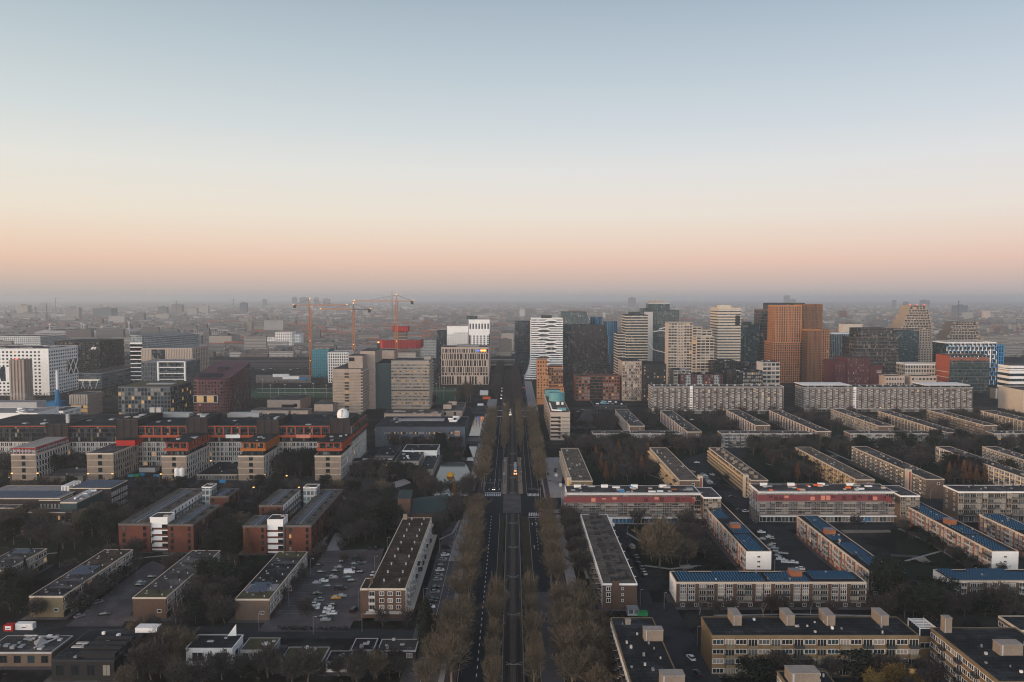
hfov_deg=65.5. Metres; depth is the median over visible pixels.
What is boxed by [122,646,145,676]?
bare tree
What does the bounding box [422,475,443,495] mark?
bare tree
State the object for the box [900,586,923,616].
evergreen tree
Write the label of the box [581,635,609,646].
bare tree
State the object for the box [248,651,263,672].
bare tree
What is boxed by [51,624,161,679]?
house
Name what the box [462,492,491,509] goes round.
bare tree
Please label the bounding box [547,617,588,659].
bare tree
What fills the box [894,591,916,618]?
evergreen tree
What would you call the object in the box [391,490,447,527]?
church
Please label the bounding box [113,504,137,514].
bare tree
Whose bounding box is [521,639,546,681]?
bare tree
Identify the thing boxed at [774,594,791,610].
bare tree
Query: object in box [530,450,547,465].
bare tree
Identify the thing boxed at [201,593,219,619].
bare tree
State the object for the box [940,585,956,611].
bare tree
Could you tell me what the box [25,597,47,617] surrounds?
bare tree
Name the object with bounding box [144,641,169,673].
bare tree
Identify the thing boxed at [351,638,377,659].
patio house
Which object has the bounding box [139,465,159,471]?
white shed
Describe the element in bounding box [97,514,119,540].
evergreen tree
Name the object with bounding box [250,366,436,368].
motorway
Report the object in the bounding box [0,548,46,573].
row houses
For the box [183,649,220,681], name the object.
bare tree
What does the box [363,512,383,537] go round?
evergreen tree
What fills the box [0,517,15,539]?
bare tree
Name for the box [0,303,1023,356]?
distant city
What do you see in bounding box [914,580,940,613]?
evergreen tree
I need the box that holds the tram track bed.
[501,370,524,681]
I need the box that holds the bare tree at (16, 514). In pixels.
[1,511,25,533]
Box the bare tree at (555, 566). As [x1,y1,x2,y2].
[538,552,573,584]
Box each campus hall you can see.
[251,395,337,413]
[384,400,465,417]
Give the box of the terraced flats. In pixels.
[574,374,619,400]
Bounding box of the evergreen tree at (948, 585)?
[937,575,961,596]
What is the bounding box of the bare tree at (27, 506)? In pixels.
[19,501,40,518]
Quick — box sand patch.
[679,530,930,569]
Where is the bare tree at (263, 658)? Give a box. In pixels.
[248,641,283,677]
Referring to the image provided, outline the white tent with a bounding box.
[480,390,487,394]
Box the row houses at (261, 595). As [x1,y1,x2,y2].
[235,552,307,619]
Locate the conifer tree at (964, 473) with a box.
[959,459,968,482]
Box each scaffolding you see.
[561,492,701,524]
[750,490,897,522]
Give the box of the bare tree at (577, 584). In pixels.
[563,577,598,606]
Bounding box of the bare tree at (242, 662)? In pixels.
[230,651,250,676]
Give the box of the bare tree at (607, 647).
[594,638,612,659]
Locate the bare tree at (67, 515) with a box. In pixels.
[62,508,83,520]
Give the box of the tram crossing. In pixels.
[503,494,520,512]
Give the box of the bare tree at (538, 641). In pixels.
[522,630,541,657]
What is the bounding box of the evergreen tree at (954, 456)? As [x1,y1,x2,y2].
[941,452,961,463]
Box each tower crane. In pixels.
[293,298,346,376]
[320,303,370,353]
[354,294,413,348]
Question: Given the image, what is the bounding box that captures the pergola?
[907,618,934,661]
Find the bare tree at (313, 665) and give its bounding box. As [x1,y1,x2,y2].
[288,645,329,681]
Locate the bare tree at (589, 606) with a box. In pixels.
[566,586,599,619]
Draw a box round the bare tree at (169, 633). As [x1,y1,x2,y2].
[155,624,185,641]
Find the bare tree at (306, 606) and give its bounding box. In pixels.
[294,595,313,617]
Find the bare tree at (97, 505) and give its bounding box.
[89,501,109,509]
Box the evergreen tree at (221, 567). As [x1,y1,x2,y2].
[208,559,235,581]
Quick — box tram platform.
[502,457,522,493]
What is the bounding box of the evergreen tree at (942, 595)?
[919,585,948,619]
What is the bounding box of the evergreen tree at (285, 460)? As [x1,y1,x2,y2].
[277,454,295,476]
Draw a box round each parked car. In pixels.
[73,613,85,618]
[92,599,104,603]
[98,611,109,616]
[134,582,144,586]
[146,574,156,578]
[311,591,321,595]
[312,580,321,584]
[314,597,324,601]
[316,569,325,573]
[318,613,329,617]
[319,578,328,581]
[320,617,330,621]
[322,584,331,587]
[323,605,333,609]
[325,602,335,605]
[326,610,337,614]
[329,575,338,578]
[331,568,340,572]
[331,595,340,598]
[337,593,346,597]
[347,578,356,582]
[350,561,359,564]
[428,599,437,603]
[430,589,439,593]
[431,584,440,588]
[435,567,444,571]
[686,654,695,660]
[692,669,702,675]
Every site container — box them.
[3,623,15,631]
[15,621,35,629]
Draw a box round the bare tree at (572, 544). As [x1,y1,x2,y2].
[564,536,587,553]
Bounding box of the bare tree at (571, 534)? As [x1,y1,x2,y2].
[564,525,583,542]
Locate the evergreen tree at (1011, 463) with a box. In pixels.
[1000,458,1020,469]
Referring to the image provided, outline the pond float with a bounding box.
[447,472,453,476]
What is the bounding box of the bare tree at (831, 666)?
[821,655,843,677]
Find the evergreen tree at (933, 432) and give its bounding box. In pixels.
[927,429,943,441]
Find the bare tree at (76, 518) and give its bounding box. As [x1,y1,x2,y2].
[68,508,89,533]
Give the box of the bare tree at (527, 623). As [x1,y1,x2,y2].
[517,609,545,645]
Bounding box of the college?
[352,444,439,475]
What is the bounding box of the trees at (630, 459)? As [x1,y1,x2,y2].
[0,359,1023,680]
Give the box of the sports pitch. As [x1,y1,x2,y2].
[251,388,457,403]
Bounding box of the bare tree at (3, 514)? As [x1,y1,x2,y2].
[0,509,14,518]
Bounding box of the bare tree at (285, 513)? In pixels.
[274,510,293,519]
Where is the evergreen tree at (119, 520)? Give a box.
[114,517,128,538]
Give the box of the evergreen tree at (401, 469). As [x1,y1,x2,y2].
[390,460,405,479]
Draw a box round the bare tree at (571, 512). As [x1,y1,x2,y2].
[563,507,582,518]
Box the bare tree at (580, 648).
[570,640,601,673]
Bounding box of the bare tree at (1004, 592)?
[983,581,1021,613]
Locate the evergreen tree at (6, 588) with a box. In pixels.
[0,578,25,609]
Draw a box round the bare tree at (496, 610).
[483,589,509,626]
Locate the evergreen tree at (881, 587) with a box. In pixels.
[871,572,889,596]
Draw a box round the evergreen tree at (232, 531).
[224,521,244,547]
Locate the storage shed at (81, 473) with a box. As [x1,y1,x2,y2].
[42,467,86,481]
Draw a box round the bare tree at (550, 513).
[536,505,559,528]
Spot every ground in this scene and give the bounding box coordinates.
[0,301,1023,681]
[256,375,310,382]
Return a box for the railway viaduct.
[490,359,513,366]
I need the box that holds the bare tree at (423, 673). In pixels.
[410,649,444,681]
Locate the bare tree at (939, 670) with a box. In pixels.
[927,661,948,681]
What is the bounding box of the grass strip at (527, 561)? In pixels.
[492,440,539,681]
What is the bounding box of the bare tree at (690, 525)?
[677,521,699,533]
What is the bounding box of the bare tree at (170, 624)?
[160,618,178,630]
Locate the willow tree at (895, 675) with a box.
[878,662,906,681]
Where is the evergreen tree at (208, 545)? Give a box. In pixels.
[198,539,215,549]
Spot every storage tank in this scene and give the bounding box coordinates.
[174,468,178,476]
[179,468,184,476]
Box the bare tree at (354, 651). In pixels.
[344,646,366,660]
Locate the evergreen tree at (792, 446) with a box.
[784,443,798,450]
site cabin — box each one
[273,374,289,376]
[282,376,299,378]
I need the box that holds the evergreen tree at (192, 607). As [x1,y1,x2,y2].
[186,600,204,623]
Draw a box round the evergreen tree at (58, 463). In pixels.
[48,453,64,469]
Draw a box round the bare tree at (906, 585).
[896,581,914,599]
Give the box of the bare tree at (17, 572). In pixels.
[6,565,28,579]
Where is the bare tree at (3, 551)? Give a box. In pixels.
[0,545,14,555]
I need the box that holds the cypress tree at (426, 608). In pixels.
[415,597,432,644]
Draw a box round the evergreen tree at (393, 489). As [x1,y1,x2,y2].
[384,486,396,494]
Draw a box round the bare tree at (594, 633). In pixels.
[565,619,610,652]
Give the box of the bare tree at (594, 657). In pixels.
[578,644,606,673]
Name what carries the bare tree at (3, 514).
on the grass at (759, 465)
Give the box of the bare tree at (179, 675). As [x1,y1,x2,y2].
[160,654,193,681]
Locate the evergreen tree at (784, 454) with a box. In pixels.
[780,449,796,460]
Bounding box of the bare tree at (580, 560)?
[565,547,592,575]
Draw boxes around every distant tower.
[13,312,47,317]
[17,304,31,312]
[50,313,64,317]
[65,306,81,317]
[93,307,117,315]
[135,312,145,319]
[158,306,168,313]
[171,304,183,312]
[187,307,197,314]
[193,329,226,334]
[199,305,209,312]
[209,333,239,342]
[240,302,247,313]
[262,299,266,306]
[292,297,296,306]
[299,297,308,306]
[314,297,318,306]
[323,298,329,306]
[420,337,436,357]
[499,338,511,355]
[501,331,513,350]
[520,309,524,317]
[628,297,635,307]
[783,295,789,302]
[839,310,846,317]
[839,322,862,331]
[892,300,895,308]
[919,300,929,309]
[951,304,967,314]
[982,310,989,317]
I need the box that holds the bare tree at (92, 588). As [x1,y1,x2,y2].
[80,578,107,600]
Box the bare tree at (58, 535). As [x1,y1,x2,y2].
[48,524,78,548]
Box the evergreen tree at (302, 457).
[298,452,315,475]
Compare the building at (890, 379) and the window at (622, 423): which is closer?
the window at (622, 423)
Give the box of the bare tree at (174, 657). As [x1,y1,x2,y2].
[162,650,181,673]
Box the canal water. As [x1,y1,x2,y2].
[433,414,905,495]
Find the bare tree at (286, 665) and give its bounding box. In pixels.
[277,652,306,681]
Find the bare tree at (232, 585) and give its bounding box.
[217,574,242,596]
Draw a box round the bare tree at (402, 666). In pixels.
[390,655,408,676]
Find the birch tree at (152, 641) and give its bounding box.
[144,622,170,645]
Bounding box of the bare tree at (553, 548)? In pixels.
[541,538,565,561]
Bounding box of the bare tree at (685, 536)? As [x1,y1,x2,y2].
[677,531,688,542]
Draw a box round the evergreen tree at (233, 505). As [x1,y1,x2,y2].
[222,502,239,510]
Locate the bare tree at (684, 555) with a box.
[670,541,691,564]
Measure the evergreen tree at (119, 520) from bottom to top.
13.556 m
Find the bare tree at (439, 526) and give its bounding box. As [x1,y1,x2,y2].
[429,515,447,537]
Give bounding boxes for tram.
[514,462,516,473]
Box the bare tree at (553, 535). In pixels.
[536,522,566,548]
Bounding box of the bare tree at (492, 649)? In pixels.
[482,633,502,665]
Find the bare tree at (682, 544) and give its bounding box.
[662,530,686,563]
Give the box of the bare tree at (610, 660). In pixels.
[597,649,614,670]
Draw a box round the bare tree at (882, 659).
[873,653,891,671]
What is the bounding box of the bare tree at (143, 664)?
[129,641,168,679]
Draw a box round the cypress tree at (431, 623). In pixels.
[425,611,438,651]
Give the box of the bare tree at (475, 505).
[464,500,486,520]
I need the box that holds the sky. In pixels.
[0,0,1023,300]
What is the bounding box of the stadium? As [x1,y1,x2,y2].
[34,328,140,334]
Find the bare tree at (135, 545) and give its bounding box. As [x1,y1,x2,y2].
[125,536,146,557]
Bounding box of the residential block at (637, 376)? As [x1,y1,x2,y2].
[618,359,665,401]
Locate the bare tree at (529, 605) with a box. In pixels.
[519,592,541,618]
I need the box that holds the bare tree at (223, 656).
[209,648,233,679]
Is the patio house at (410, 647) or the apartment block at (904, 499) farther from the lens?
the apartment block at (904, 499)
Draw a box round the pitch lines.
[257,388,332,394]
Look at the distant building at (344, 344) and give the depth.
1949.62 m
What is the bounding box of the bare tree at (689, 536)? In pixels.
[683,532,696,548]
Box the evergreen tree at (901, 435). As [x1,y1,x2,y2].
[894,431,909,444]
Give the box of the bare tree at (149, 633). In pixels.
[145,620,167,637]
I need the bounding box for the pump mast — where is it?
[46,370,65,405]
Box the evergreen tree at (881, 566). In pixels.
[869,556,906,596]
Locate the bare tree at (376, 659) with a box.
[364,650,388,677]
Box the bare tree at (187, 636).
[168,625,200,658]
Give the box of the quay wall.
[462,415,484,472]
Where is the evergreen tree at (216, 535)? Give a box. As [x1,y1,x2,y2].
[201,528,225,549]
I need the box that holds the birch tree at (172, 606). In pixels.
[169,594,179,620]
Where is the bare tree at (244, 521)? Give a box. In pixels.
[234,519,247,536]
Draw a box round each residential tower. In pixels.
[536,358,563,404]
[568,324,609,379]
[590,317,601,324]
[603,321,616,370]
[665,322,713,383]
[841,327,899,373]
[889,304,933,361]
[937,321,980,340]
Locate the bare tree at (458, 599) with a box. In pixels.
[440,594,482,622]
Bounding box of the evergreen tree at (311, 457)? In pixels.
[303,455,314,476]
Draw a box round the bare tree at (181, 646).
[161,637,188,657]
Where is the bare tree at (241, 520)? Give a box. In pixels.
[236,513,252,523]
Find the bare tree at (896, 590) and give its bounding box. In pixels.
[890,582,916,601]
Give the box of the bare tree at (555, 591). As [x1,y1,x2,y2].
[544,577,575,607]
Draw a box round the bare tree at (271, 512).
[262,508,283,514]
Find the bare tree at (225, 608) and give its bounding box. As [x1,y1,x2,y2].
[207,592,238,622]
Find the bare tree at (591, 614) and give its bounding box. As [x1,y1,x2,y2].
[566,609,604,630]
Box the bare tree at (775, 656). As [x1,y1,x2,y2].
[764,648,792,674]
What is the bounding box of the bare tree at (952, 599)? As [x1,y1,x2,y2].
[938,589,959,614]
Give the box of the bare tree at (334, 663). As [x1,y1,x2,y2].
[327,653,346,676]
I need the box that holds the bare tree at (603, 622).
[596,616,610,635]
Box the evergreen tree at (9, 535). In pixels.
[0,518,24,544]
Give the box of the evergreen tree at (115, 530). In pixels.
[105,525,118,544]
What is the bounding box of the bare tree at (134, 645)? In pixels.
[130,637,153,653]
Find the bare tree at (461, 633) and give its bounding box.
[430,611,474,656]
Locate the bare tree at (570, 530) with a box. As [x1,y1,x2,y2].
[564,526,581,539]
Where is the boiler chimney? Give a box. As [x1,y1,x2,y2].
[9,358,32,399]
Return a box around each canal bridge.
[466,436,481,443]
[472,406,487,413]
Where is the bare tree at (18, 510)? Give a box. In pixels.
[5,506,28,519]
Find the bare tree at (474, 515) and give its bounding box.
[463,505,484,527]
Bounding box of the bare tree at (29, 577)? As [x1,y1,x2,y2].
[8,566,37,587]
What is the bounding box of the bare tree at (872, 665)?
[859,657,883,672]
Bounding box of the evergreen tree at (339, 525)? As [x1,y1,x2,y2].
[334,519,347,540]
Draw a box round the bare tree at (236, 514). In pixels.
[232,512,249,522]
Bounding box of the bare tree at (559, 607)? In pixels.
[543,595,582,622]
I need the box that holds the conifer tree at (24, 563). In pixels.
[23,558,30,582]
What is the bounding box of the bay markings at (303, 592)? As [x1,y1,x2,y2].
[279,561,331,613]
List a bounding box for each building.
[0,340,13,345]
[0,407,58,418]
[0,407,367,479]
[0,480,127,534]
[0,634,72,665]
[29,326,47,333]
[65,329,93,339]
[69,337,99,339]
[69,391,102,413]
[96,329,124,338]
[112,337,129,344]
[141,326,159,332]
[160,329,179,331]
[193,361,250,413]
[199,344,225,347]
[209,348,226,351]
[224,341,243,343]
[244,335,266,348]
[248,349,275,352]
[263,331,279,333]
[264,319,283,329]
[267,331,303,345]
[267,341,288,347]
[269,350,294,356]
[294,343,319,345]
[308,343,334,345]
[308,345,336,351]
[335,344,356,345]
[347,333,362,338]
[358,334,378,337]
[375,416,468,446]
[590,400,626,417]
[879,374,904,384]
[902,374,936,384]
[981,335,1007,343]
[997,344,1023,350]
[1004,334,1023,343]
[1004,352,1020,356]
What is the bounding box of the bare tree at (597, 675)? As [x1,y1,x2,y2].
[578,661,616,681]
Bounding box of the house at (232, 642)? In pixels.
[185,625,243,664]
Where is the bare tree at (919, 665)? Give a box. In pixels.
[912,656,933,670]
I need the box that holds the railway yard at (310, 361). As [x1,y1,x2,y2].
[124,360,1023,364]
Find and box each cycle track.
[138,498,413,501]
[445,471,584,681]
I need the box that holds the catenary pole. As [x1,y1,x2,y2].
[506,661,520,681]
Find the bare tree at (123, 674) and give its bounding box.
[112,660,138,681]
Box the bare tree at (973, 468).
[958,459,981,475]
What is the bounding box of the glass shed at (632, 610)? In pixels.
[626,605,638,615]
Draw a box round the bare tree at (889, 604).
[874,591,898,614]
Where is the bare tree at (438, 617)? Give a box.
[433,607,456,637]
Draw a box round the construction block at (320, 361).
[312,347,333,377]
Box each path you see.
[47,450,975,615]
[326,479,410,550]
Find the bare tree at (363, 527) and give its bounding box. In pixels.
[353,516,376,539]
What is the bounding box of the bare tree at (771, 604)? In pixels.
[762,594,781,613]
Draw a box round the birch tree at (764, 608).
[757,596,768,615]
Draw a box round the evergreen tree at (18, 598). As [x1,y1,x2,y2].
[8,586,29,612]
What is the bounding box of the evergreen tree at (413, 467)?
[407,464,422,481]
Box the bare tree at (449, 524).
[436,513,453,535]
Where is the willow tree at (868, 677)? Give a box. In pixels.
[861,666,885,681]
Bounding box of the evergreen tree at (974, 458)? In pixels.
[963,457,983,479]
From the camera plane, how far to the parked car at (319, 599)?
340.39 m
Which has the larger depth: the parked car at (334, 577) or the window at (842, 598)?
the parked car at (334, 577)
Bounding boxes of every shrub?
[60,559,77,571]
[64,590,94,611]
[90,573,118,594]
[118,565,132,578]
[380,653,402,673]
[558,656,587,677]
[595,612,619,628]
[736,655,764,680]
[749,655,781,680]
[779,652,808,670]
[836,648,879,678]
[895,519,909,527]
[906,526,918,534]
[907,531,916,538]
[920,531,936,542]
[921,538,933,545]
[930,536,942,546]
[933,541,946,549]
[943,547,959,558]
[952,551,967,564]
[962,560,975,567]
[964,559,975,565]
[973,599,1000,618]
[974,562,991,567]
[977,590,1009,612]
[982,598,1003,613]
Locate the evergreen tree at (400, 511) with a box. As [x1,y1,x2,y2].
[386,504,405,529]
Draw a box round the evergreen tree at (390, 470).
[385,460,397,478]
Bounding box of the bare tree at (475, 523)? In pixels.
[459,517,486,536]
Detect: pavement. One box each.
[0,451,1023,681]
[438,375,587,681]
[890,554,918,556]
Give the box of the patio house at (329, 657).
[326,651,352,671]
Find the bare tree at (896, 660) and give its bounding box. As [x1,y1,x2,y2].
[887,655,913,675]
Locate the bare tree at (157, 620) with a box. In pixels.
[137,612,162,623]
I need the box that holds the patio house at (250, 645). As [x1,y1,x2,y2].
[240,638,280,659]
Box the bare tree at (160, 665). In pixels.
[150,653,170,677]
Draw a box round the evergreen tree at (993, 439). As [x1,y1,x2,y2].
[983,435,997,445]
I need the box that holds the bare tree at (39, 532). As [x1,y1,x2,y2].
[26,522,50,545]
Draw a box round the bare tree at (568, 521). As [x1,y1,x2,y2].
[559,512,580,530]
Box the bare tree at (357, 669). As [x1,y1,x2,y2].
[341,650,371,681]
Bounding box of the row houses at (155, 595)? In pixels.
[132,550,220,618]
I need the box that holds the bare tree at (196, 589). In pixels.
[181,580,206,601]
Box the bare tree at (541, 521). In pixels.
[536,513,562,535]
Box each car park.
[257,548,383,631]
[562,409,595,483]
[757,524,829,570]
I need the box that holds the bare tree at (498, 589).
[486,571,507,601]
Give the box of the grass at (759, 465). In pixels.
[0,387,1023,578]
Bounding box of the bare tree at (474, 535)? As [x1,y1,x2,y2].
[456,520,485,547]
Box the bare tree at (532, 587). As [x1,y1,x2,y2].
[521,571,539,600]
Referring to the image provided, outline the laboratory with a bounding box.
[0,400,80,413]
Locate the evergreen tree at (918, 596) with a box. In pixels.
[911,589,937,620]
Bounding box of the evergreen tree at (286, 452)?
[281,448,296,455]
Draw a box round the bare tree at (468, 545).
[450,536,488,561]
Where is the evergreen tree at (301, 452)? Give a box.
[296,451,313,474]
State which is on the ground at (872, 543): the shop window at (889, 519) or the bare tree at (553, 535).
the bare tree at (553, 535)
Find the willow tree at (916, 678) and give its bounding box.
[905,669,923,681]
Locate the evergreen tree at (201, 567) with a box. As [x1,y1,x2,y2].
[191,555,218,579]
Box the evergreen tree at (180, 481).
[173,475,189,489]
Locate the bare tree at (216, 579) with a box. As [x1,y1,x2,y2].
[207,572,226,585]
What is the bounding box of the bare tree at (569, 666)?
[551,643,593,681]
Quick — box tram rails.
[502,404,523,681]
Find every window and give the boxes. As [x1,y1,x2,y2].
[0,348,77,393]
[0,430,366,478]
[0,656,6,662]
[14,656,20,662]
[27,656,33,662]
[41,656,47,662]
[55,665,62,675]
[66,485,127,527]
[71,665,78,675]
[87,665,94,675]
[102,665,109,675]
[131,383,192,411]
[175,491,239,542]
[192,652,202,660]
[232,383,249,410]
[268,334,299,345]
[284,492,342,543]
[384,432,454,438]
[391,365,428,406]
[406,653,411,657]
[408,520,431,586]
[442,349,476,374]
[448,333,488,344]
[536,361,562,398]
[565,490,720,513]
[585,531,600,583]
[615,411,640,430]
[619,519,625,523]
[623,363,664,399]
[626,519,632,523]
[641,519,647,523]
[648,386,781,409]
[650,449,679,485]
[660,412,697,439]
[668,323,713,383]
[680,584,686,588]
[680,590,686,594]
[680,596,685,600]
[681,375,721,382]
[688,584,694,588]
[688,590,694,594]
[688,596,694,600]
[709,449,742,487]
[712,659,723,663]
[712,668,723,672]
[713,639,723,644]
[713,649,723,653]
[718,584,724,588]
[718,590,723,594]
[725,639,734,645]
[725,649,733,654]
[725,659,733,664]
[725,669,733,673]
[726,411,766,430]
[726,584,732,588]
[726,590,732,594]
[735,649,746,653]
[735,668,746,672]
[736,639,746,644]
[748,639,757,645]
[748,649,756,654]
[749,487,918,514]
[756,584,762,588]
[756,590,761,594]
[758,649,769,653]
[759,516,765,521]
[759,639,769,644]
[764,584,770,588]
[764,590,770,594]
[767,517,773,521]
[769,411,827,435]
[771,639,780,645]
[774,517,780,521]
[781,649,792,653]
[782,517,788,521]
[782,639,792,644]
[789,517,795,521]
[794,584,799,588]
[794,590,799,594]
[794,596,799,600]
[794,639,803,645]
[794,649,802,654]
[795,386,971,407]
[797,451,827,476]
[802,584,808,588]
[802,590,808,594]
[802,596,808,600]
[804,649,815,653]
[805,639,815,644]
[817,639,826,645]
[817,649,825,654]
[827,517,833,521]
[827,649,838,653]
[828,639,838,644]
[831,410,889,430]
[832,584,837,588]
[832,590,837,594]
[834,517,840,521]
[836,359,868,384]
[840,584,846,588]
[840,590,846,594]
[840,596,846,600]
[840,639,849,645]
[842,517,848,521]
[851,448,914,489]
[851,639,861,644]
[863,639,872,645]
[864,517,870,521]
[872,517,878,521]
[873,649,884,653]
[874,639,884,644]
[877,412,932,430]
[879,517,885,521]
[886,639,895,645]
[886,649,894,654]
[887,517,893,521]
[896,364,904,374]
[896,649,907,653]
[897,639,907,644]
[903,306,930,341]
[909,639,918,645]
[909,649,917,654]
[919,330,932,361]
[920,643,929,647]
[926,411,993,434]
[935,448,953,460]
[935,636,940,643]
[941,640,945,647]
[945,654,950,662]
[950,321,976,340]
[951,648,956,656]
[956,664,961,670]
[956,674,960,680]
[957,652,961,660]
[961,588,966,593]
[962,657,967,665]
[968,662,973,670]
[974,666,979,675]
[980,412,1023,430]
[980,671,985,680]
[982,448,1022,469]
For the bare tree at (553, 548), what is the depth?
380.60 m
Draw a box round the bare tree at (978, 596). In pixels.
[965,590,985,610]
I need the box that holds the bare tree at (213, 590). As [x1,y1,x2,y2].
[200,580,227,600]
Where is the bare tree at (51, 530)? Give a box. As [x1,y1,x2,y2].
[46,522,67,544]
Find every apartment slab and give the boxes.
[648,384,783,413]
[794,382,972,411]
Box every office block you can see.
[0,334,65,344]
[0,345,78,394]
[54,339,124,372]
[78,365,130,388]
[118,381,192,413]
[130,331,198,382]
[141,345,208,371]
[141,359,200,391]
[328,351,353,382]
[441,344,489,384]
[544,389,569,439]
[823,356,881,384]
[829,332,848,358]
[932,341,1003,384]
[935,353,989,392]
[997,364,1023,386]
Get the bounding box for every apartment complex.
[118,483,239,551]
[242,484,342,553]
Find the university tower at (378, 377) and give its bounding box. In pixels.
[332,342,433,413]
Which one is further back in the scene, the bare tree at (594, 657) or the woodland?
the woodland
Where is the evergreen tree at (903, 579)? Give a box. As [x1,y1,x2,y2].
[882,570,910,594]
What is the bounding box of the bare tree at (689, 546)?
[679,537,699,562]
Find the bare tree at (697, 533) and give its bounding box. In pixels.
[687,526,705,545]
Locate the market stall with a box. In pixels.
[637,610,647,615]
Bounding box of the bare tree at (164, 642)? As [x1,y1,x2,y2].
[143,636,174,651]
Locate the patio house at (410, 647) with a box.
[379,638,418,660]
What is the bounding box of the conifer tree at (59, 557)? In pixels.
[55,543,63,567]
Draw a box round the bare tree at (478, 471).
[468,461,493,485]
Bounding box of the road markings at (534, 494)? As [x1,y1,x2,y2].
[420,376,538,681]
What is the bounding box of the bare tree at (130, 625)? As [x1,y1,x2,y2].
[122,615,150,629]
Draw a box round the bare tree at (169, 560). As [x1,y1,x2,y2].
[158,552,182,571]
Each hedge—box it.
[277,625,349,630]
[625,545,644,577]
[697,564,739,568]
[722,674,776,680]
[900,560,970,565]
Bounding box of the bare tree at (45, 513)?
[29,505,50,519]
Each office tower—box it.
[436,330,446,373]
[447,316,489,345]
[514,320,529,370]
[524,315,562,380]
[560,311,589,369]
[613,312,647,373]
[639,301,678,362]
[710,305,740,361]
[740,322,759,361]
[754,309,767,360]
[763,303,804,308]
[764,304,822,382]
[800,329,829,381]
[893,328,918,361]
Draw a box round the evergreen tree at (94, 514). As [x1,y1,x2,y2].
[79,508,104,536]
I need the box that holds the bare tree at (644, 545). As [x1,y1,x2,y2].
[636,524,665,560]
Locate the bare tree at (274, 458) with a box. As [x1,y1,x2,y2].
[269,454,280,470]
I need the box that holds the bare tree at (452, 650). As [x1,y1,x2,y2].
[427,623,474,681]
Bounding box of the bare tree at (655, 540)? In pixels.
[631,515,683,567]
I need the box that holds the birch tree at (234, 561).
[224,553,239,570]
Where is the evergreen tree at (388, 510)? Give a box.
[377,506,394,533]
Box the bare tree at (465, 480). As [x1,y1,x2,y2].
[456,475,477,496]
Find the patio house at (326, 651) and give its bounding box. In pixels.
[281,645,329,669]
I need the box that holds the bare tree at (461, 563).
[451,549,481,582]
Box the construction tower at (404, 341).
[380,326,423,356]
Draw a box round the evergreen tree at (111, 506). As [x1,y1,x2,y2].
[101,503,119,513]
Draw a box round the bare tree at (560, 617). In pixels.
[543,604,593,639]
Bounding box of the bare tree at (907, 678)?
[894,669,915,681]
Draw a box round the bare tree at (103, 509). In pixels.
[90,506,111,514]
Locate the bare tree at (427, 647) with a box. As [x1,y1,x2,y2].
[418,624,454,671]
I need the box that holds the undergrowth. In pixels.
[2,444,1010,681]
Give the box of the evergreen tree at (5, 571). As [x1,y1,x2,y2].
[0,565,16,583]
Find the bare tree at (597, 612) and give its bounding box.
[584,607,606,621]
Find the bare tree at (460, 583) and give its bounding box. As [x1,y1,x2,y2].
[441,564,482,603]
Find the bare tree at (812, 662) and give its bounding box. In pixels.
[802,656,820,669]
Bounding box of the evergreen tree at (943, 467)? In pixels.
[939,458,958,479]
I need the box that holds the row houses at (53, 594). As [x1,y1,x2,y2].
[29,549,132,616]
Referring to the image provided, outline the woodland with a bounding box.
[0,307,1023,399]
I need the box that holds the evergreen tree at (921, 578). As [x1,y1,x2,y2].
[915,575,940,585]
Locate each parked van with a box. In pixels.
[334,585,346,590]
[344,568,354,573]
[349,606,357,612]
[441,544,450,548]
[629,543,635,548]
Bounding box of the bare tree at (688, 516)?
[674,507,697,525]
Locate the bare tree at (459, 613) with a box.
[439,593,480,633]
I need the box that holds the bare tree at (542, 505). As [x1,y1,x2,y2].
[534,494,559,516]
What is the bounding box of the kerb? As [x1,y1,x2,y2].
[457,373,564,681]
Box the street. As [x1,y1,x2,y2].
[66,561,164,625]
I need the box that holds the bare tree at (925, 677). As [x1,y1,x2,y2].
[911,668,935,681]
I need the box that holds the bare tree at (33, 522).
[22,515,49,539]
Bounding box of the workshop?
[196,461,237,479]
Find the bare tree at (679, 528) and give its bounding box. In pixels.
[669,520,691,534]
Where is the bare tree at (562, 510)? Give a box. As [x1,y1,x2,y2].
[558,502,576,518]
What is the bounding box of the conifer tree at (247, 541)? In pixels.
[243,527,253,556]
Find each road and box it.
[0,407,1005,681]
[422,515,462,681]
[458,340,562,681]
[535,592,563,681]
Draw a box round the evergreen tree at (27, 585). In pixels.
[24,582,30,593]
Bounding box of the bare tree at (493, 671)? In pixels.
[480,650,502,681]
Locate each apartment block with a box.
[360,514,436,617]
[559,448,592,485]
[565,484,721,525]
[578,512,636,608]
[591,431,680,447]
[608,617,684,681]
[615,409,644,430]
[647,447,702,486]
[660,411,701,445]
[669,368,689,383]
[669,568,866,606]
[678,372,722,383]
[701,607,920,675]
[705,502,770,570]
[707,447,767,497]
[708,359,739,383]
[717,431,811,447]
[726,409,769,430]
[727,369,761,383]
[740,362,756,368]
[749,482,919,524]
[756,360,779,383]
[768,410,830,445]
[777,665,833,681]
[795,447,874,483]
[796,515,892,595]
[831,409,893,430]
[843,430,947,447]
[851,446,944,498]
[877,411,959,446]
[896,362,935,375]
[906,502,1018,568]
[926,409,997,435]
[930,615,1023,681]
[933,568,1023,605]
[935,446,1023,484]
[943,485,1023,521]
[978,514,1023,555]
[980,411,1023,430]
[982,446,1023,470]
[985,430,1023,447]
[998,386,1023,412]
[998,616,1023,632]
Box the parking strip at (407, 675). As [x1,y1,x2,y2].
[400,522,456,681]
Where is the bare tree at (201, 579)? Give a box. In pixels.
[186,573,210,598]
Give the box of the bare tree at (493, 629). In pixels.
[485,612,504,647]

